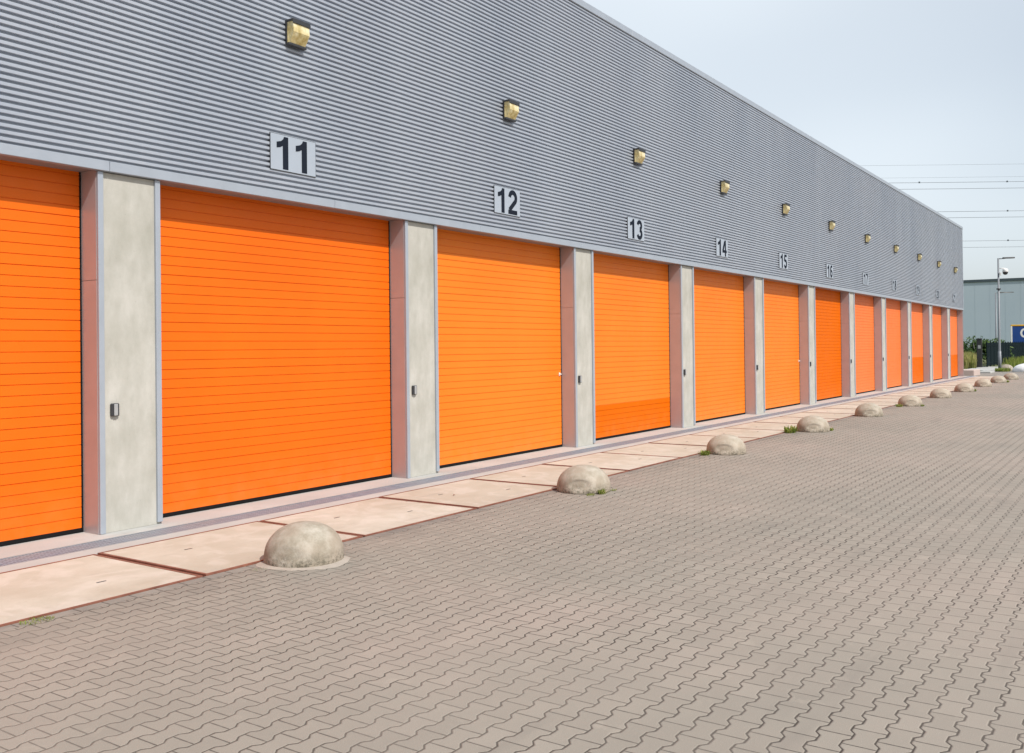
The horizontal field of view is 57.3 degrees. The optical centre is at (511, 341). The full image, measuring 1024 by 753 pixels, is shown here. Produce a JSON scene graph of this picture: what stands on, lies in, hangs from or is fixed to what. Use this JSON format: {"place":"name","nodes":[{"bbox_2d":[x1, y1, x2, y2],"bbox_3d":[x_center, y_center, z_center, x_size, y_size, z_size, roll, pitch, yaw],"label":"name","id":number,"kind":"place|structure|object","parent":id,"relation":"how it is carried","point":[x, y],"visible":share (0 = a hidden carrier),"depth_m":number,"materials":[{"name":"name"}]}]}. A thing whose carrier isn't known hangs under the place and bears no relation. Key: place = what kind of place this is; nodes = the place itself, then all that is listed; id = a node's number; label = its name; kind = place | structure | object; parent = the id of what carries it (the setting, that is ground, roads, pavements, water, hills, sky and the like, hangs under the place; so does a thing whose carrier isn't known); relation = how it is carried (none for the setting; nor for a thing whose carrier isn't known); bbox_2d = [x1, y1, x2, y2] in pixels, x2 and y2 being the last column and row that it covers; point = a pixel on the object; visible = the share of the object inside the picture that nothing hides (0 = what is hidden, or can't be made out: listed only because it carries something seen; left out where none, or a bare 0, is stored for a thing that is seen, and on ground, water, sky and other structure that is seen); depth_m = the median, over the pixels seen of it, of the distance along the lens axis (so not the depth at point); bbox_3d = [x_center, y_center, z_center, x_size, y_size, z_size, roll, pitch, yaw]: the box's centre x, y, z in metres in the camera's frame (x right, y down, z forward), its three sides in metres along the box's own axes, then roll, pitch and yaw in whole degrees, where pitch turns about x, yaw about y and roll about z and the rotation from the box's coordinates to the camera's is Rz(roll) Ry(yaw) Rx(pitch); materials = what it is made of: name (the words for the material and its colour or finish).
{"place":"outdoors","nodes":[
{"label":"outdoors","id":0,"kind":"place"},
{"bbox_2d":[0,376,1003,626],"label":"pavement","id":1,"kind":"structure","parent":0,"point":[48,586],"depth_m":9.78,"materials":[{"name":"concrete"}]},
{"bbox_2d":[0,370,1023,752],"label":"paving","id":2,"kind":"structure","parent":0,"point":[852,584],"depth_m":5.83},
{"bbox_2d":[18,616,53,624],"bbox_3d":[-3.090,1.806,6.096,0.184,0.027,0.208,-1,0,-3],"label":"weed","id":3,"kind":"object","parent":2,"relation":"on","point":[25,622],"visible":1,"depth_m":6.10,"materials":[{"name":"green plant"}]},
{"bbox_2d":[256,521,349,570],"bbox_3d":[-1.703,1.673,7.784,0.788,0.348,0.796,-1,-1,34],"label":"dome bollard","id":4,"kind":"object","parent":2,"relation":"on","point":[305,545],"visible":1,"depth_m":7.56,"materials":[{"name":"concrete"}]},
{"bbox_2d":[0,376,973,566],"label":"drain channel","id":5,"kind":"object","parent":2,"relation":"on","point":[6,561],"visible":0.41,"depth_m":10.91,"materials":[{"name":"metal"}]},
{"bbox_2d":[557,465,610,494],"bbox_3d":[0.876,1.675,11.428,0.660,0.341,0.654,-1,-1,34],"label":"dome bollard","id":6,"kind":"object","parent":2,"relation":"on","point":[583,479],"visible":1,"depth_m":11.20,"materials":[{"name":"concrete"}]},
{"bbox_2d":[598,489,607,494],"bbox_3d":[1.063,1.769,11.127,0.139,0.085,0.124,0,-1,-35],"label":"weed","id":7,"kind":"object","parent":2,"relation":"on","point":[602,491],"visible":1,"depth_m":11.10,"materials":[{"name":"green plant"}]},
{"bbox_2d":[698,450,709,455],"bbox_3d":[3.080,1.769,14.992,0.211,0.098,0.246,-1,-1,34],"label":"weed","id":8,"kind":"object","parent":2,"relation":"on","point":[704,452],"visible":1,"depth_m":14.93,"materials":[{"name":"green plant"}]},
{"bbox_2d":[706,434,746,454],"bbox_3d":[3.483,1.677,15.230,0.640,0.336,0.646,-1,-1,34],"label":"dome bollard","id":9,"kind":"object","parent":2,"relation":"on","point":[725,444],"visible":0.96,"depth_m":15.00,"materials":[{"name":"concrete"}]},
{"bbox_2d":[783,425,799,432],"bbox_3d":[5.544,1.736,18.627,0.346,0.162,0.469,-1,-1,34],"label":"weed","id":10,"kind":"object","parent":2,"relation":"on","point":[790,430],"visible":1,"depth_m":18.59,"materials":[{"name":"green plant"}]},
{"bbox_2d":[796,416,829,432],"bbox_3d":[6.084,1.672,18.960,0.647,0.344,0.653,-1,-1,34],"label":"dome bollard","id":11,"kind":"object","parent":2,"relation":"on","point":[814,424],"visible":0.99,"depth_m":18.73,"materials":[{"name":"concrete"}]},
{"bbox_2d":[855,403,882,416],"bbox_3d":[8.685,1.670,22.805,0.654,0.347,0.660,-1,-1,34],"label":"dome bollard","id":12,"kind":"object","parent":2,"relation":"on","point":[868,410],"visible":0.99,"depth_m":22.57,"materials":[{"name":"concrete"}]},
{"bbox_2d":[898,395,922,405],"bbox_3d":[11.214,1.673,26.403,0.649,0.338,0.637,-1,-1,34],"label":"dome bollard","id":13,"kind":"object","parent":2,"relation":"on","point":[909,400],"visible":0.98,"depth_m":26.18,"materials":[{"name":"concrete"}]},
{"bbox_2d":[930,388,951,397],"bbox_3d":[13.814,1.673,30.202,0.649,0.338,0.652,-1,-1,34],"label":"dome bollard","id":14,"kind":"object","parent":2,"relation":"on","point":[940,393],"visible":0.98,"depth_m":29.98,"materials":[{"name":"concrete"}]},
{"bbox_2d":[954,383,973,391],"bbox_3d":[16.307,1.667,33.801,0.660,0.347,0.654,-1,-1,34],"label":"dome bollard","id":15,"kind":"object","parent":2,"relation":"on","point":[963,387],"visible":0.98,"depth_m":33.58,"materials":[{"name":"concrete"}]},
{"bbox_2d":[974,379,991,386],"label":"dome bollard","id":16,"kind":"object","parent":2,"relation":"on","point":[983,383],"visible":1,"depth_m":37.43,"materials":[{"name":"concrete"}]},
{"bbox_2d":[990,376,1006,382],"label":"dome bollard","id":17,"kind":"object","parent":2,"relation":"on","point":[998,379],"visible":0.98,"depth_m":41.04,"materials":[{"name":"concrete"}]},
{"bbox_2d":[995,367,1010,371],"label":"weed","id":18,"kind":"object","parent":2,"relation":"on","point":[1002,369],"visible":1,"depth_m":56.81,"materials":[{"name":"green plant"}]},
{"bbox_2d":[996,257,1014,367],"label":"lamp post","id":19,"kind":"object","parent":2,"relation":"on","point":[999,345],"visible":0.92,"depth_m":57.52,"materials":[{"name":"grey metal"}]},
{"bbox_2d":[999,268,1007,274],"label":"security camera","id":20,"kind":"object","parent":19,"relation":"attached to","point":[1005,271],"visible":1,"depth_m":57.45,"materials":[{"name":"white plastic"}]},
{"bbox_2d":[1001,364,1012,370],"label":"dome bollard","id":21,"kind":"object","parent":2,"relation":"on","point":[1007,366],"visible":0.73,"depth_m":58.15,"materials":[{"name":"concrete"}]},
{"bbox_2d":[1004,373,1018,379],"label":"dome bollard","id":22,"kind":"object","parent":2,"relation":"on","point":[1010,376],"visible":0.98,"depth_m":44.45,"materials":[{"name":"concrete"}]},
{"bbox_2d":[1012,364,1023,371],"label":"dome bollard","id":23,"kind":"object","parent":2,"relation":"on","point":[1019,368],"visible":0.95,"depth_m":55.68,"materials":[{"name":"white concrete"}]},
{"bbox_2d":[583,0,1023,279],"label":"sky","id":24,"kind":"structure","parent":0,"point":[924,90],"materials":[{"name":"blue"}]},
{"bbox_2d":[870,164,981,165],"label":"power line","id":25,"kind":"object","parent":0,"point":[888,165],"visible":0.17,"depth_m":160.01,"materials":[{"name":"metal"}]},
{"bbox_2d":[963,351,976,368],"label":"tall grass","id":26,"kind":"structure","parent":0,"point":[970,358],"depth_m":65.75,"materials":[{"name":"green plant"}]},
{"bbox_2d":[917,181,1023,182],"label":"power line","id":27,"kind":"object","parent":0,"point":[952,182],"visible":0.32,"depth_m":159.98,"materials":[{"name":"metal"}]},
{"bbox_2d":[956,217,985,217],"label":"power line","id":28,"kind":"object","parent":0,"point":[970,217],"visible":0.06,"depth_m":159.94,"materials":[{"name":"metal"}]},
{"bbox_2d":[958,188,987,188],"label":"power line","id":29,"kind":"object","parent":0,"point":[972,188],"visible":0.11,"depth_m":159.98,"materials":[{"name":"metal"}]},
{"bbox_2d":[944,210,1007,211],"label":"power line","id":30,"kind":"object","parent":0,"point":[962,211],"visible":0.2,"depth_m":159.95,"materials":[{"name":"metal"}]},
{"bbox_2d":[970,367,997,370],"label":"path","id":31,"kind":"structure","parent":0,"point":[986,368],"depth_m":64.41,"materials":[{"name":"concrete"}]},
{"bbox_2d":[976,338,982,366],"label":"gate post","id":32,"kind":"object","parent":31,"relation":"on","point":[979,353],"visible":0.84,"depth_m":67.74,"materials":[{"name":"black metal"}]},
{"bbox_2d":[976,358,1004,367],"bbox_3d":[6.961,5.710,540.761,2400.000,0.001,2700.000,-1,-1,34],"label":"ground","id":33,"kind":"structure","parent":0,"point":[984,365],"depth_m":77.00,"materials":[{"name":"grey concrete"}]},
{"bbox_2d":[0,0,963,546],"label":"warehouse","id":34,"kind":"structure","parent":33,"relation":"on","point":[206,298],"depth_m":12.58,"materials":[{"name":"silver metal"}]},
{"bbox_2d":[0,160,82,546],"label":"roller door","id":35,"kind":"structure","parent":34,"relation":"in","point":[41,409],"depth_m":8.74,"materials":[{"name":"orange paint"}]},
{"bbox_2d":[110,403,118,415],"bbox_3d":[-3.835,0.660,9.057,0.044,0.124,0.084,-1,-1,34],"label":"card reader","id":36,"kind":"object","parent":34,"relation":"attached to","point":[114,409],"visible":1,"depth_m":9.03,"materials":[{"name":"silver metal"}]},
{"bbox_2d":[160,185,391,517],"bbox_3d":[-2.732,0.069,11.211,0.056,3.546,3.755,-1,-1,34],"label":"roller door","id":37,"kind":"structure","parent":34,"relation":"in","point":[276,331],"depth_m":10.99,"materials":[{"name":"orange paint"}]},
{"bbox_2d":[270,132,315,177],"bbox_3d":[-2.547,-2.170,10.927,0.016,0.422,0.700,-1,-1,34],"label":"number sign","id":38,"kind":"object","parent":34,"relation":"attached to","point":[289,154],"visible":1,"depth_m":10.91,"materials":[{"name":"plastic"}]},
{"bbox_2d":[285,18,310,50],"bbox_3d":[-2.497,-3.578,10.931,0.140,0.296,0.278,-1,-1,34],"label":"wall lamp","id":39,"kind":"object","parent":34,"relation":"attached to","point":[297,34],"visible":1,"depth_m":10.87,"materials":[{"name":"beige glass"}]},
{"bbox_2d":[412,385,416,394],"bbox_3d":[-1.321,0.660,12.725,0.044,0.124,0.084,-1,-1,34],"label":"card reader","id":40,"kind":"object","parent":34,"relation":"attached to","point":[414,389],"visible":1,"depth_m":12.70,"materials":[{"name":"silver metal"}]},
{"bbox_2d":[437,228,562,467],"bbox_3d":[-0.205,0.068,14.870,0.090,3.546,3.755,-1,-1,34],"label":"roller door","id":41,"kind":"structure","parent":34,"relation":"in","point":[500,360],"depth_m":14.81,"materials":[{"name":"orange paint"}]},
{"bbox_2d":[494,185,519,217],"bbox_3d":[-0.072,-2.171,14.537,0.016,0.422,0.700,-1,-1,34],"label":"number sign","id":42,"kind":"object","parent":34,"relation":"attached to","point":[506,201],"visible":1,"depth_m":14.52,"materials":[{"name":"plastic"}]},
{"bbox_2d":[503,99,519,122],"bbox_3d":[-0.014,-3.579,14.554,0.140,0.296,0.278,-1,-1,34],"label":"wall lamp","id":43,"kind":"object","parent":34,"relation":"attached to","point":[510,110],"visible":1,"depth_m":14.48,"materials":[{"name":"beige glass"}]},
{"bbox_2d":[593,253,670,440],"bbox_3d":[2.295,0.068,18.548,0.056,3.546,3.755,-1,-1,34],"label":"roller door","id":44,"kind":"structure","parent":34,"relation":"in","point":[632,332],"depth_m":18.60,"materials":[{"name":"orange paint"}]},
{"bbox_2d":[627,216,643,241],"bbox_3d":[2.402,-2.172,18.148,0.016,0.422,0.700,-1,-1,34],"label":"number sign","id":45,"kind":"object","parent":34,"relation":"attached to","point":[635,228],"visible":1,"depth_m":18.12,"materials":[{"name":"plastic"}]},
{"bbox_2d":[633,148,645,165],"bbox_3d":[2.469,-3.579,18.177,0.140,0.296,0.278,-1,-1,34],"label":"wall lamp","id":46,"kind":"object","parent":34,"relation":"attached to","point":[638,156],"visible":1,"depth_m":18.10,"materials":[{"name":"beige glass"}]},
{"bbox_2d":[694,269,744,422],"bbox_3d":[4.809,0.067,22.216,0.056,3.546,3.755,-1,-1,34],"label":"roller door","id":47,"kind":"structure","parent":34,"relation":"in","point":[718,297],"depth_m":22.36,"materials":[{"name":"orange paint"}]},
{"bbox_2d":[716,237,727,257],"bbox_3d":[4.876,-2.172,21.758,0.016,0.422,0.700,-1,-1,34],"label":"number sign","id":48,"kind":"object","parent":34,"relation":"attached to","point":[721,247],"visible":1,"depth_m":21.73,"materials":[{"name":"plastic"}]},
{"bbox_2d":[720,180,729,194],"bbox_3d":[4.952,-3.580,21.800,0.140,0.296,0.278,-1,-1,34],"label":"wall lamp","id":49,"kind":"object","parent":34,"relation":"attached to","point":[724,187],"visible":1,"depth_m":21.71,"materials":[{"name":"beige glass"}]},
{"bbox_2d":[764,280,799,409],"bbox_3d":[7.337,0.066,25.875,0.090,3.546,3.755,-1,-1,34],"label":"roller door","id":50,"kind":"structure","parent":34,"relation":"in","point":[781,300],"depth_m":26.12,"materials":[{"name":"orange paint"}]},
{"bbox_2d":[779,252,787,269],"bbox_3d":[7.351,-2.173,25.369,0.016,0.422,0.700,-1,-1,34],"label":"number sign","id":51,"kind":"object","parent":34,"relation":"attached to","point":[783,260],"visible":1,"depth_m":25.35,"materials":[{"name":"plastic"}]},
{"bbox_2d":[782,203,789,215],"bbox_3d":[7.435,-3.581,25.422,0.140,0.296,0.278,-1,-1,34],"label":"wall lamp","id":52,"kind":"object","parent":34,"relation":"attached to","point":[785,208],"visible":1,"depth_m":25.34,"materials":[{"name":"beige glass"}]},
{"bbox_2d":[815,288,841,400],"bbox_3d":[9.837,0.066,29.553,0.056,3.546,3.755,-1,-1,34],"label":"roller door","id":53,"kind":"structure","parent":34,"relation":"in","point":[827,302],"depth_m":29.87,"materials":[{"name":"orange paint"}]},
{"bbox_2d":[826,264,832,278],"bbox_3d":[9.825,-2.174,28.979,0.016,0.422,0.700,-1,-1,34],"label":"number sign","id":54,"kind":"object","parent":34,"relation":"attached to","point":[829,270],"visible":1,"depth_m":28.94,"materials":[{"name":"plastic"}]},
{"bbox_2d":[829,221,835,230],"bbox_3d":[9.918,-3.581,29.045,0.140,0.296,0.278,-1,-1,34],"label":"wall lamp","id":55,"kind":"object","parent":34,"relation":"attached to","point":[831,225],"visible":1,"depth_m":28.95,"materials":[{"name":"beige glass"}]},
{"bbox_2d":[855,294,874,393],"bbox_3d":[12.351,0.065,33.221,0.056,3.546,3.755,-1,-1,34],"label":"roller door","id":56,"kind":"structure","parent":34,"relation":"in","point":[864,305],"depth_m":33.63,"materials":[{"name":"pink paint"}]},
{"bbox_2d":[863,272,867,284],"bbox_3d":[12.299,-2.174,32.590,0.016,0.422,0.700,-1,-1,34],"label":"number sign","id":57,"kind":"object","parent":34,"relation":"attached to","point":[865,278],"visible":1,"depth_m":32.55,"materials":[{"name":"plastic"}]},
{"bbox_2d":[865,234,870,242],"bbox_3d":[12.400,-3.582,32.668,0.140,0.296,0.278,-1,-1,34],"label":"wall lamp","id":58,"kind":"object","parent":34,"relation":"attached to","point":[867,238],"visible":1,"depth_m":32.58,"materials":[{"name":"beige glass"}]},
{"bbox_2d":[886,299,901,388],"bbox_3d":[14.865,0.064,36.889,0.056,3.546,3.755,-1,-1,34],"label":"roller door","id":59,"kind":"structure","parent":34,"relation":"in","point":[893,308],"depth_m":37.36,"materials":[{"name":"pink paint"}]},
{"bbox_2d":[892,279,896,290],"bbox_3d":[14.774,-2.175,36.200,0.016,0.422,0.700,-1,-1,34],"label":"number sign","id":60,"kind":"object","parent":34,"relation":"attached to","point":[894,285],"visible":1,"depth_m":36.18,"materials":[{"name":"plastic"}]},
{"bbox_2d":[894,245,898,252],"bbox_3d":[14.883,-3.583,36.291,0.140,0.296,0.278,-1,-1,34],"label":"wall lamp","id":61,"kind":"object","parent":34,"relation":"attached to","point":[896,248],"visible":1,"depth_m":36.20,"materials":[{"name":"beige glass"}]},
{"bbox_2d":[911,303,923,383],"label":"roller door","id":62,"kind":"structure","parent":34,"relation":"in","point":[916,309],"depth_m":41.10,"materials":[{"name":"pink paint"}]},
{"bbox_2d":[916,285,919,294],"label":"number sign","id":63,"kind":"object","parent":34,"relation":"attached to","point":[917,289],"visible":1,"depth_m":39.70,"materials":[{"name":"plastic"}]},
{"bbox_2d":[917,253,921,260],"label":"wall lamp","id":64,"kind":"object","parent":34,"relation":"attached to","point":[919,256],"visible":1,"depth_m":39.83,"materials":[{"name":"beige glass"}]},
{"bbox_2d":[932,306,941,380],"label":"roller door","id":65,"kind":"structure","parent":34,"relation":"in","point":[936,311],"depth_m":44.83,"materials":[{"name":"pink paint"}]},
{"bbox_2d":[950,309,957,376],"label":"roller door","id":66,"kind":"structure","parent":34,"relation":"in","point":[953,313],"depth_m":48.58,"materials":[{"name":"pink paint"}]},
{"bbox_2d":[964,369,979,375],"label":"concrete block","id":67,"kind":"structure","parent":33,"relation":"on","point":[970,372],"depth_m":50.50,"materials":[{"name":"beige concrete"}]},
{"bbox_2d":[963,336,992,362],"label":"bush","id":68,"kind":"object","parent":33,"relation":"on","point":[972,348],"visible":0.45,"depth_m":82.61,"materials":[{"name":"green plant"}]},
{"bbox_2d":[992,337,1014,358],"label":"bush","id":69,"kind":"object","parent":33,"relation":"on","point":[996,339],"visible":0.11,"depth_m":86.55,"materials":[{"name":"green plant"}]},
{"bbox_2d":[995,292,1013,341],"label":"lamp post","id":70,"kind":"object","parent":33,"relation":"on","point":[996,314],"visible":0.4,"depth_m":93.10,"materials":[{"name":"grey metal"}]},
{"bbox_2d":[986,341,1023,366],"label":"fence","id":71,"kind":"object","parent":33,"relation":"on","point":[1017,350],"visible":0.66,"depth_m":79.30,"materials":[{"name":"grey metal"}]},
{"bbox_2d":[1010,325,1023,341],"bbox_3d":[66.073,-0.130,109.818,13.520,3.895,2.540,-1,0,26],"label":"sign","id":72,"kind":"object","parent":33,"relation":"on","point":[1016,333],"visible":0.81,"depth_m":111.44,"materials":[{"name":"blue metal"}]},
{"bbox_2d":[963,278,1023,347],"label":"distant warehouse","id":73,"kind":"structure","parent":0,"point":[979,310],"depth_m":127.05,"materials":[{"name":"grey metal"}]},
{"bbox_2d":[1002,355,1023,367],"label":"verge grass","id":74,"kind":"structure","parent":0,"point":[1013,362],"depth_m":69.26,"materials":[{"name":"green plant"}]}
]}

